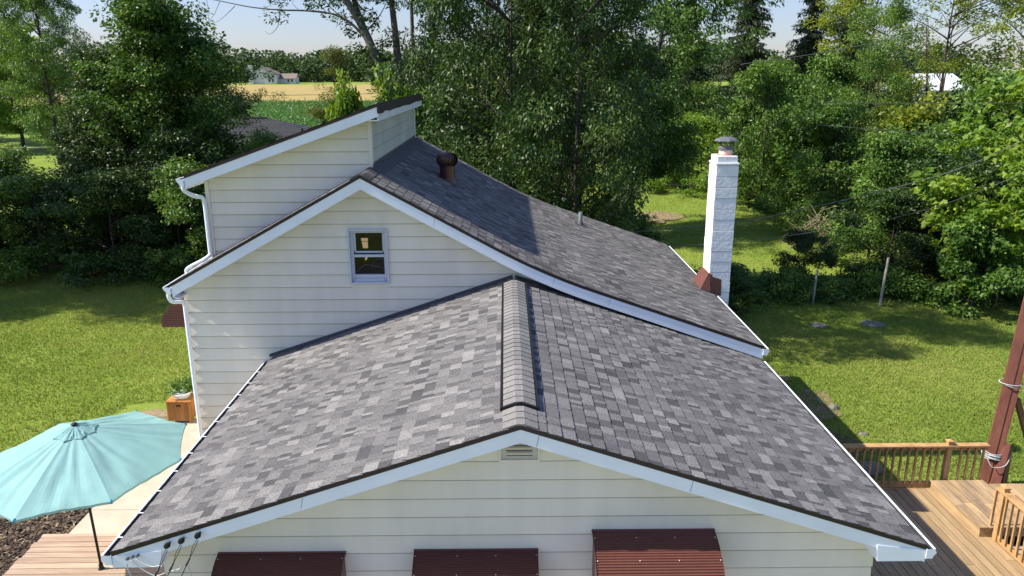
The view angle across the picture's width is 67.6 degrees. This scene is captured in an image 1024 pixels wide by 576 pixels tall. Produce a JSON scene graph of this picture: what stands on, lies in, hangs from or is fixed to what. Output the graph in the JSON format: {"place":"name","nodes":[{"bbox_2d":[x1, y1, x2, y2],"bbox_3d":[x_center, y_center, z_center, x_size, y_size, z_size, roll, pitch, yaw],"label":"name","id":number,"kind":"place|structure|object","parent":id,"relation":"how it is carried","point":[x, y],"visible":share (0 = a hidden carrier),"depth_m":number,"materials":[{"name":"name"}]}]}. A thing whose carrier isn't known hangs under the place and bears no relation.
{"place":"outdoors","nodes":[
{"label":"outdoors","id":0,"kind":"place"},
{"bbox_2d":[8,84,701,104],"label":"wheat field","id":1,"kind":"structure","parent":0,"point":[300,92],"depth_m":278.87,"materials":[{"name":"beige plant"}]},
{"bbox_2d":[0,107,734,133],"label":"corn field","id":2,"kind":"structure","parent":0,"point":[285,128],"depth_m":104.96,"materials":[{"name":"plant"}]},
{"bbox_2d":[1,98,431,132],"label":"corn","id":3,"kind":"object","parent":2,"relation":"on","point":[287,111],"visible":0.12,"depth_m":132.78,"materials":[{"name":"green plant"}]},
{"bbox_2d":[0,75,1023,487],"bbox_3d":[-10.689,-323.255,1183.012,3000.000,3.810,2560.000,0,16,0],"label":"ground","id":4,"kind":"structure","parent":0,"point":[34,147],"depth_m":22.25,"materials":[{"name":"green plant"}]},
{"bbox_2d":[0,167,52,262],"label":"hedge shrub","id":5,"kind":"object","parent":4,"relation":"on","point":[33,231],"visible":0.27,"depth_m":30.27,"materials":[{"name":"green plant"}]},
{"bbox_2d":[0,16,66,150],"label":"tree","id":6,"kind":"object","parent":4,"relation":"on","point":[12,129],"visible":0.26,"depth_m":78.41,"materials":[{"name":"green plant"}]},
{"bbox_2d":[9,0,77,134],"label":"tree","id":7,"kind":"object","parent":4,"relation":"on","point":[57,25],"visible":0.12,"depth_m":85.27,"materials":[{"name":"green plant"}]},
{"bbox_2d":[0,507,92,575],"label":"mulch bed","id":8,"kind":"object","parent":4,"relation":"on","point":[27,534],"depth_m":13.04,"materials":[{"name":"wood"}]},
{"bbox_2d":[0,0,93,164],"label":"tree","id":9,"kind":"object","parent":4,"relation":"on","point":[36,77],"visible":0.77,"depth_m":64.39,"materials":[{"name":"green plant"}]},
{"bbox_2d":[0,139,104,251],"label":"hedge shrub","id":10,"kind":"object","parent":4,"relation":"on","point":[12,159],"visible":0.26,"depth_m":33.19,"materials":[{"name":"green plant"}]},
{"bbox_2d":[0,164,119,283],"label":"hedge shrub","id":11,"kind":"object","parent":4,"relation":"on","point":[18,190],"visible":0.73,"depth_m":29.11,"materials":[{"name":"green plant"}]},
{"bbox_2d":[2,533,165,575],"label":"deck","id":12,"kind":"structure","parent":4,"relation":"on","point":[60,555],"depth_m":11.97,"materials":[{"name":"brown wood"}]},
{"bbox_2d":[0,410,186,570],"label":"patio umbrella","id":13,"kind":"object","parent":12,"relation":"on","point":[77,465],"visible":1,"depth_m":10.74,"materials":[{"name":"teal fabric"}]},
{"bbox_2d":[7,135,160,263],"bbox_3d":[-16.970,-3.561,31.815,5.931,5.449,7.045,12,19,36],"label":"hedge shrub","id":14,"kind":"object","parent":4,"relation":"on","point":[83,160],"visible":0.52,"depth_m":30.88,"materials":[{"name":"green plant"}]},
{"bbox_2d":[24,165,176,289],"bbox_3d":[-15.524,-2.459,29.420,5.662,4.502,6.724,-4,16,-15],"label":"hedge shrub","id":15,"kind":"object","parent":4,"relation":"on","point":[107,185],"visible":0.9,"depth_m":28.73,"materials":[{"name":"green plant"}]},
{"bbox_2d":[40,37,166,253],"bbox_3d":[-17.788,-6.121,33.605,6.073,9.418,4.922,-11,19,-35],"label":"tree","id":16,"kind":"object","parent":4,"relation":"on","point":[75,120],"visible":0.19,"depth_m":32.41,"materials":[{"name":"green plant"}]},
{"bbox_2d":[69,419,198,533],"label":"patio","id":17,"kind":"structure","parent":4,"relation":"on","point":[118,515],"depth_m":13.63,"materials":[{"name":"concrete"}]},
{"bbox_2d":[165,392,195,422],"bbox_3d":[-7.322,2.672,17.036,0.540,0.530,0.510,0,16,0],"label":"planter box","id":18,"kind":"object","parent":17,"relation":"on","point":[181,410],"visible":0.79,"depth_m":16.83,"materials":[{"name":"orange wood"}]},
{"bbox_2d":[165,373,192,399],"bbox_3d":[-7.275,2.157,16.866,0.716,0.569,0.598,0,16,0],"label":"flower pot","id":19,"kind":"object","parent":18,"relation":"on","point":[179,393],"visible":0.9,"depth_m":16.82,"materials":[{"name":"green plant"}]},
{"bbox_2d":[90,153,214,287],"bbox_3d":[-13.045,-2.811,29.718,5.878,4.979,5.832,5,17,19],"label":"hedge shrub","id":20,"kind":"object","parent":4,"relation":"on","point":[174,170],"visible":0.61,"depth_m":28.35,"materials":[{"name":"green plant"}]},
{"bbox_2d":[141,409,167,419],"bbox_3d":[-8.223,2.908,17.518,1.234,0.001,0.663,0,16,0],"label":"dirt patch","id":21,"kind":"object","parent":4,"relation":"on","point":[160,413],"visible":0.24,"depth_m":17.59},
{"bbox_2d":[63,0,248,253],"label":"tree","id":22,"kind":"object","parent":4,"relation":"on","point":[192,58],"visible":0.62,"depth_m":31.09,"materials":[{"name":"green plant"}]},
{"bbox_2d":[105,126,224,268],"bbox_3d":[-13.790,-3.732,31.599,5.392,5.923,6.404,6,17,22],"label":"hedge shrub","id":23,"kind":"object","parent":4,"relation":"on","point":[191,147],"visible":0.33,"depth_m":30.41,"materials":[{"name":"green plant"}]},
{"bbox_2d":[171,189,206,264],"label":"hedge shrub","id":24,"kind":"object","parent":4,"relation":"on","point":[201,221],"visible":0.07,"depth_m":28.91,"materials":[{"name":"green plant"}]},
{"bbox_2d":[147,65,255,130],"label":"background tree","id":25,"kind":"object","parent":4,"relation":"on","point":[242,100],"visible":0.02,"depth_m":74.58,"materials":[{"name":"green plant"}]},
{"bbox_2d":[127,117,312,175],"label":"house","id":26,"kind":"structure","parent":4,"relation":"on","point":[285,132],"depth_m":61.20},
{"bbox_2d":[174,53,288,160],"bbox_3d":[-13.650,-6.975,37.358,5.500,8.764,6.255,7,17,25],"label":"tree","id":27,"kind":"object","parent":4,"relation":"on","point":[243,106],"visible":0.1,"depth_m":36.77,"materials":[{"name":"green plant"}]},
{"bbox_2d":[230,128,282,156],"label":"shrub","id":28,"kind":"object","parent":4,"relation":"on","point":[265,139],"visible":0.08,"depth_m":31.82,"materials":[{"name":"green plant"}]},
{"bbox_2d":[247,65,299,83],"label":"house","id":29,"kind":"structure","parent":4,"relation":"on","point":[286,78],"depth_m":429.76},
{"bbox_2d":[299,44,351,120],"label":"tree","id":30,"kind":"object","parent":4,"relation":"on","point":[334,54],"visible":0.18,"depth_m":40.54,"materials":[{"name":"green plant"}]},
{"bbox_2d":[206,0,478,140],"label":"tree","id":31,"kind":"object","parent":4,"relation":"on","point":[370,49],"visible":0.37,"depth_m":33.68,"materials":[{"name":"green plant"}]},
{"bbox_2d":[324,66,364,121],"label":"shrub","id":32,"kind":"object","parent":4,"relation":"on","point":[347,101],"visible":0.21,"depth_m":35.25,"materials":[{"name":"green plant"}]},
{"bbox_2d":[371,60,436,141],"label":"shrub","id":33,"kind":"object","parent":4,"relation":"on","point":[386,91],"visible":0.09,"depth_m":29.90,"materials":[{"name":"green plant"}]},
{"bbox_2d":[386,0,577,196],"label":"tree","id":34,"kind":"object","parent":4,"relation":"on","point":[418,69],"visible":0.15,"depth_m":25.74,"materials":[{"name":"green plant"}]},
{"bbox_2d":[0,40,1011,82],"bbox_3d":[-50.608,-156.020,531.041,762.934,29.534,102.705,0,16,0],"label":"woods","id":35,"kind":"object","parent":4,"relation":"on","point":[310,70],"visible":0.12,"depth_m":502.72,"materials":[{"name":"green plant"}]},
{"bbox_2d":[459,12,556,178],"bbox_3d":[-0.351,-8.228,38.431,6.210,11.025,7.062,-8,18,-27],"label":"tree","id":36,"kind":"object","parent":4,"relation":"on","point":[494,85],"visible":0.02,"depth_m":37.61,"materials":[{"name":"green plant"}]},
{"bbox_2d":[411,0,614,210],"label":"tree","id":37,"kind":"object","parent":4,"relation":"on","point":[480,115],"visible":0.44,"depth_m":22.67,"materials":[{"name":"green plant"}]},
{"bbox_2d":[101,93,936,575],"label":"house","id":38,"kind":"structure","parent":4,"relation":"on","point":[411,353],"depth_m":9.08,"materials":[{"name":"grey"}]},
{"bbox_2d":[131,560,180,575],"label":"loop wire","id":39,"kind":"object","parent":38,"relation":"attached to","point":[152,574],"visible":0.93,"depth_m":7.28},
{"bbox_2d":[347,229,389,283],"bbox_3d":[-2.248,-0.510,12.334,0.950,1.350,0.710,0,16,0],"label":"window","id":40,"kind":"structure","parent":38,"relation":"in","point":[368,255],"depth_m":12.12,"materials":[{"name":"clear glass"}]},
{"bbox_2d":[485,1,603,201],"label":"tree","id":41,"kind":"object","parent":4,"relation":"on","point":[545,93],"visible":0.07,"depth_m":36.48,"materials":[{"name":"green plant"}]},
{"bbox_2d":[486,109,614,214],"bbox_3d":[1.471,-5.386,36.202,8.044,7.192,7.980,3,16,11],"label":"shrub","id":42,"kind":"object","parent":4,"relation":"on","point":[535,164],"visible":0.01,"depth_m":35.50,"materials":[{"name":"green plant"}]},
{"bbox_2d":[474,0,633,164],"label":"tree","id":43,"kind":"object","parent":4,"relation":"on","point":[537,42],"visible":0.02,"depth_m":57.12,"materials":[{"name":"green plant"}]},
{"bbox_2d":[478,0,668,234],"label":"tree","id":44,"kind":"object","parent":4,"relation":"on","point":[625,124],"visible":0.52,"depth_m":21.12,"materials":[{"name":"green plant"}]},
{"bbox_2d":[488,0,679,213],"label":"tree","id":45,"kind":"object","parent":4,"relation":"on","point":[649,63],"visible":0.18,"depth_m":25.77,"materials":[{"name":"green plant"}]},
{"bbox_2d":[571,198,667,241],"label":"shrub","id":46,"kind":"object","parent":4,"relation":"on","point":[595,217],"visible":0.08,"depth_m":23.71,"materials":[{"name":"green plant"}]},
{"bbox_2d":[582,202,664,241],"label":"shrub","id":47,"kind":"object","parent":4,"relation":"on","point":[645,234],"visible":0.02,"depth_m":26.03,"materials":[{"name":"green plant"}]},
{"bbox_2d":[635,211,685,222],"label":"garden plot","id":48,"kind":"object","parent":4,"relation":"on","point":[668,216],"visible":0.55,"depth_m":43.92,"materials":[{"name":"beige soil"}]},
{"bbox_2d":[627,102,710,182],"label":"shrub","id":49,"kind":"object","parent":4,"relation":"on","point":[680,117],"visible":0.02,"depth_m":54.26,"materials":[{"name":"green plant"}]},
{"bbox_2d":[575,0,783,207],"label":"tree","id":50,"kind":"object","parent":4,"relation":"on","point":[683,17],"visible":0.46,"depth_m":37.14,"materials":[{"name":"green plant"}]},
{"bbox_2d":[657,0,710,151],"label":"spruce","id":51,"kind":"object","parent":4,"relation":"on","point":[696,70],"visible":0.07,"depth_m":69.18,"materials":[{"name":"green plant"}]},
{"bbox_2d":[663,44,717,138],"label":"background tree","id":52,"kind":"object","parent":4,"relation":"on","point":[706,72],"visible":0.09,"depth_m":81.89,"materials":[{"name":"green plant"}]},
{"bbox_2d":[644,108,742,198],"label":"shrub","id":53,"kind":"object","parent":4,"relation":"on","point":[711,129],"visible":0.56,"depth_m":50.76,"materials":[{"name":"green plant"}]},
{"bbox_2d":[691,260,758,315],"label":"shrub","id":54,"kind":"object","parent":4,"relation":"on","point":[738,285],"visible":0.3,"depth_m":25.13,"materials":[{"name":"green plant"}]},
{"bbox_2d":[694,0,777,166],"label":"spruce","id":55,"kind":"object","parent":4,"relation":"on","point":[742,25],"visible":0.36,"depth_m":65.08,"materials":[{"name":"green plant"}]},
{"bbox_2d":[731,260,756,276],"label":"vine","id":56,"kind":"object","parent":4,"relation":"on","point":[747,270],"visible":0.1,"depth_m":28.95,"materials":[{"name":"green plant"}]},
{"bbox_2d":[730,277,775,312],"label":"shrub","id":57,"kind":"object","parent":4,"relation":"on","point":[754,297],"visible":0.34,"depth_m":26.62,"materials":[{"name":"green plant"}]},
{"bbox_2d":[703,50,809,213],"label":"shrub","id":58,"kind":"object","parent":4,"relation":"on","point":[756,80],"visible":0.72,"depth_m":45.00,"materials":[{"name":"green plant"}]},
{"bbox_2d":[732,273,780,303],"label":"vine","id":59,"kind":"object","parent":4,"relation":"on","point":[751,278],"visible":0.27,"depth_m":27.75,"materials":[{"name":"green plant"}]},
{"bbox_2d":[703,57,820,197],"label":"shrub","id":60,"kind":"object","parent":4,"relation":"on","point":[802,82],"visible":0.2,"depth_m":48.69,"materials":[{"name":"green plant"}]},
{"bbox_2d":[755,265,817,307],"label":"vine","id":61,"kind":"object","parent":4,"relation":"on","point":[793,281],"visible":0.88,"depth_m":27.16,"materials":[{"name":"green plant"}]},
{"bbox_2d":[772,264,828,299],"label":"vine","id":62,"kind":"object","parent":4,"relation":"on","point":[800,270],"visible":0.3,"depth_m":28.27,"materials":[{"name":"green plant"}]},
{"bbox_2d":[761,227,847,279],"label":"shrub","id":63,"kind":"object","parent":4,"relation":"on","point":[802,243],"visible":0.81,"depth_m":28.92,"materials":[{"name":"green plant"}]},
{"bbox_2d":[757,88,863,216],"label":"shrub","id":64,"kind":"object","parent":4,"relation":"on","point":[784,150],"visible":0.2,"depth_m":44.02,"materials":[{"name":"green plant"}]},
{"bbox_2d":[780,0,840,138],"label":"spruce","id":65,"kind":"object","parent":4,"relation":"on","point":[806,44],"visible":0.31,"depth_m":65.62,"materials":[{"name":"green plant"}]},
{"bbox_2d":[777,205,843,252],"bbox_3d":[13.970,-2.399,35.347,3.713,2.824,2.726,-4,16,-13],"label":"brush pile","id":66,"kind":"object","parent":4,"relation":"on","point":[816,227],"visible":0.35,"depth_m":35.16,"materials":[{"name":"brown wood"}]},
{"bbox_2d":[812,269,817,303],"bbox_3d":[10.697,0.105,27.035,0.139,1.554,0.091,-7,17,-22],"label":"fence post","id":67,"kind":"object","parent":4,"relation":"on","point":[814,289],"visible":0.79,"depth_m":26.95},
{"bbox_2d":[743,89,887,240],"bbox_3d":[16.340,-6.065,38.235,7.673,7.469,7.734,-6,17,-21],"label":"tree","id":68,"kind":"object","parent":4,"relation":"on","point":[832,139],"visible":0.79,"depth_m":38.16,"materials":[{"name":"green plant"}]},
{"bbox_2d":[760,41,870,189],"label":"shrub","id":69,"kind":"object","parent":4,"relation":"on","point":[831,69],"visible":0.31,"depth_m":52.16,"materials":[{"name":"green plant"}]},
{"bbox_2d":[810,322,826,327],"bbox_3d":[9.942,1.224,24.789,0.540,0.105,0.540,0,16,0],"label":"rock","id":70,"kind":"object","parent":4,"relation":"on","point":[822,325],"visible":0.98,"depth_m":24.69,"materials":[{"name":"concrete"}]},
{"bbox_2d":[796,390,842,418],"bbox_3d":[7.397,2.873,18.864,1.320,0.001,1.720,0,16,0],"label":"dirt patch","id":71,"kind":"object","parent":4,"relation":"on","point":[818,407],"visible":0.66,"depth_m":18.91,"materials":[{"name":"brown soil"}]},
{"bbox_2d":[801,274,866,304],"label":"vine","id":72,"kind":"object","parent":4,"relation":"on","point":[835,285],"visible":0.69,"depth_m":27.36,"materials":[{"name":"green plant"}]},
{"bbox_2d":[829,430,862,456],"bbox_3d":[6.528,3.419,16.923,2.203,0.001,1.954,-7,17,-24],"label":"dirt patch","id":73,"kind":"object","parent":4,"relation":"on","point":[844,439],"visible":0.14,"depth_m":17.01,"materials":[{"name":"soil"}]},
{"bbox_2d":[804,42,894,135],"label":"background tree","id":74,"kind":"object","parent":4,"relation":"on","point":[881,91],"visible":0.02,"depth_m":81.25,"materials":[{"name":"green plant"}]},
{"bbox_2d":[826,0,878,149],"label":"spruce","id":75,"kind":"object","parent":4,"relation":"on","point":[843,33],"visible":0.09,"depth_m":68.58,"materials":[{"name":"green plant"}]},
{"bbox_2d":[825,271,883,299],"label":"vine","id":76,"kind":"object","parent":4,"relation":"on","point":[855,290],"visible":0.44,"depth_m":27.82,"materials":[{"name":"green plant"}]},
{"bbox_2d":[858,461,882,474],"bbox_3d":[7.369,3.669,15.761,0.606,0.216,0.513,0,16,0],"label":"rock","id":77,"kind":"object","parent":4,"relation":"on","point":[873,467],"visible":0.47,"depth_m":15.63,"materials":[{"name":"stone"}]},
{"bbox_2d":[803,0,941,149],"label":"tree","id":78,"kind":"object","parent":4,"relation":"on","point":[837,8],"visible":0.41,"depth_m":53.52,"materials":[{"name":"green plant"}]},
{"bbox_2d":[860,320,884,327],"bbox_3d":[11.741,1.187,24.899,0.720,0.105,0.720,0,16,0],"label":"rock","id":79,"kind":"object","parent":4,"relation":"on","point":[866,323],"visible":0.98,"depth_m":24.87,"materials":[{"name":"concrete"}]},
{"bbox_2d":[804,119,947,265],"bbox_3d":[15.816,-4.120,33.133,6.445,6.362,6.497,-3,16,-9],"label":"tree","id":80,"kind":"object","parent":4,"relation":"on","point":[893,147],"visible":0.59,"depth_m":31.67,"materials":[{"name":"green plant"}]},
{"bbox_2d":[831,0,931,200],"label":"tree","id":81,"kind":"object","parent":4,"relation":"on","point":[897,14],"visible":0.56,"depth_m":45.98,"materials":[{"name":"green plant"}]},
{"bbox_2d":[845,268,921,303],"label":"vine","id":82,"kind":"object","parent":4,"relation":"on","point":[871,278],"visible":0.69,"depth_m":27.50,"materials":[{"name":"green plant"}]},
{"bbox_2d":[878,257,889,305],"bbox_3d":[12.967,-0.066,26.689,0.190,2.054,0.096,0,16,0],"label":"fence post","id":83,"kind":"object","parent":4,"relation":"on","point":[883,282],"visible":0.79,"depth_m":26.61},
{"bbox_2d":[826,185,947,292],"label":"shrub","id":84,"kind":"object","parent":4,"relation":"on","point":[923,238],"visible":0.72,"depth_m":29.02,"materials":[{"name":"green plant"}]},
{"bbox_2d":[848,90,952,226],"bbox_3d":[20.320,-6.099,39.028,5.770,7.876,5.770,7,17,24],"label":"shrub","id":85,"kind":"object","parent":4,"relation":"on","point":[910,116],"visible":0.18,"depth_m":37.45,"materials":[{"name":"green plant"}]},
{"bbox_2d":[860,266,950,307],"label":"vine","id":86,"kind":"object","parent":4,"relation":"on","point":[896,272],"visible":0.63,"depth_m":27.24,"materials":[{"name":"green plant"}]},
{"bbox_2d":[866,50,944,126],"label":"background tree","id":87,"kind":"object","parent":4,"relation":"on","point":[904,60],"visible":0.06,"depth_m":85.44,"materials":[{"name":"green plant"}]},
{"bbox_2d":[879,73,968,102],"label":"barn","id":88,"kind":"structure","parent":4,"relation":"on","point":[949,79],"depth_m":147.25,"materials":[{"name":"white metal"}]},
{"bbox_2d":[840,439,1023,575],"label":"deck","id":89,"kind":"structure","parent":4,"relation":"on","point":[970,527],"depth_m":12.75,"materials":[{"name":"brown wood"}]},
{"bbox_2d":[867,119,1007,193],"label":"shrub","id":90,"kind":"object","parent":4,"relation":"on","point":[939,130],"visible":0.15,"depth_m":35.00,"materials":[{"name":"green plant"}]},
{"bbox_2d":[865,153,1020,306],"bbox_3d":[16.506,-2.477,28.632,5.832,5.532,5.878,-15,21,-42],"label":"shrub","id":91,"kind":"object","parent":4,"relation":"on","point":[977,169],"visible":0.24,"depth_m":27.82,"materials":[{"name":"green plant"}]},
{"bbox_2d":[863,0,1023,156],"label":"tree","id":92,"kind":"object","parent":4,"relation":"on","point":[938,68],"visible":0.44,"depth_m":49.76,"materials":[{"name":"green plant"}]},
{"bbox_2d":[873,137,1020,267],"bbox_3d":[18.194,-3.261,31.325,5.931,5.686,7.045,-1,16,-3],"label":"shrub","id":93,"kind":"object","parent":4,"relation":"on","point":[940,162],"visible":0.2,"depth_m":30.49,"materials":[{"name":"green plant"}]},
{"bbox_2d":[906,73,1023,301],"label":"tree","id":94,"kind":"object","parent":4,"relation":"on","point":[951,188],"visible":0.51,"depth_m":26.02,"materials":[{"name":"green plant"}]},
{"bbox_2d":[920,84,1012,165],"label":"shrub","id":95,"kind":"object","parent":4,"relation":"on","point":[951,113],"visible":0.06,"depth_m":38.48,"materials":[{"name":"green plant"}]},
{"bbox_2d":[914,214,1023,320],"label":"shrub","id":96,"kind":"object","parent":4,"relation":"on","point":[970,244],"visible":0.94,"depth_m":25.34,"materials":[{"name":"green plant"}]},
{"bbox_2d":[925,70,1023,239],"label":"shrub","id":97,"kind":"object","parent":4,"relation":"on","point":[992,112],"visible":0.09,"depth_m":31.38,"materials":[{"name":"green plant"}]},
{"bbox_2d":[942,52,1023,181],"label":"shrub","id":98,"kind":"object","parent":4,"relation":"on","point":[970,78],"visible":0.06,"depth_m":42.54,"materials":[{"name":"green plant"}]},
{"bbox_2d":[950,170,1023,303],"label":"shrub","id":99,"kind":"object","parent":4,"relation":"on","point":[1010,187],"visible":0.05,"depth_m":26.92,"materials":[{"name":"green plant"}]},
{"bbox_2d":[954,0,1023,141],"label":"tree","id":100,"kind":"object","parent":4,"relation":"on","point":[1011,14],"visible":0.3,"depth_m":49.05,"materials":[{"name":"green plant"}]},
{"bbox_2d":[980,298,1023,483],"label":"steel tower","id":101,"kind":"structure","parent":4,"relation":"on","point":[1009,401],"depth_m":14.58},
{"bbox_2d":[981,378,1023,467],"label":"cable coil","id":102,"kind":"object","parent":101,"relation":"attached to","point":[993,455],"visible":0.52,"depth_m":14.69,"materials":[{"name":"plastic"}]},
{"bbox_2d":[2,0,1023,73],"label":"sky","id":103,"kind":"structure","parent":0,"point":[243,27],"materials":[{"name":"blue"}]},
{"bbox_2d":[630,140,1023,231],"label":"overhead wire","id":104,"kind":"object","parent":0,"point":[842,200],"visible":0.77,"depth_m":22.62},
{"bbox_2d":[667,173,1022,245],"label":"overhead wire","id":105,"kind":"object","parent":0,"point":[858,224],"visible":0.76,"depth_m":22.42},
{"bbox_2d":[740,5,1022,64],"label":"overhead wire","id":106,"kind":"object","parent":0,"point":[883,40],"visible":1,"depth_m":29.07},
{"bbox_2d":[817,102,1003,103],"bbox_3d":[18.093,-6.340,25.820,15.600,0.205,0.014,0,16,0],"label":"overhead wire","id":107,"kind":"object","parent":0,"point":[921,103],"visible":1,"depth_m":25.81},
{"bbox_2d":[816,124,1009,137],"bbox_3d":[18.121,-5.266,26.119,15.551,0.699,0.016,0,16,0],"label":"overhead wire","id":108,"kind":"object","parent":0,"point":[891,130],"visible":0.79,"depth_m":26.04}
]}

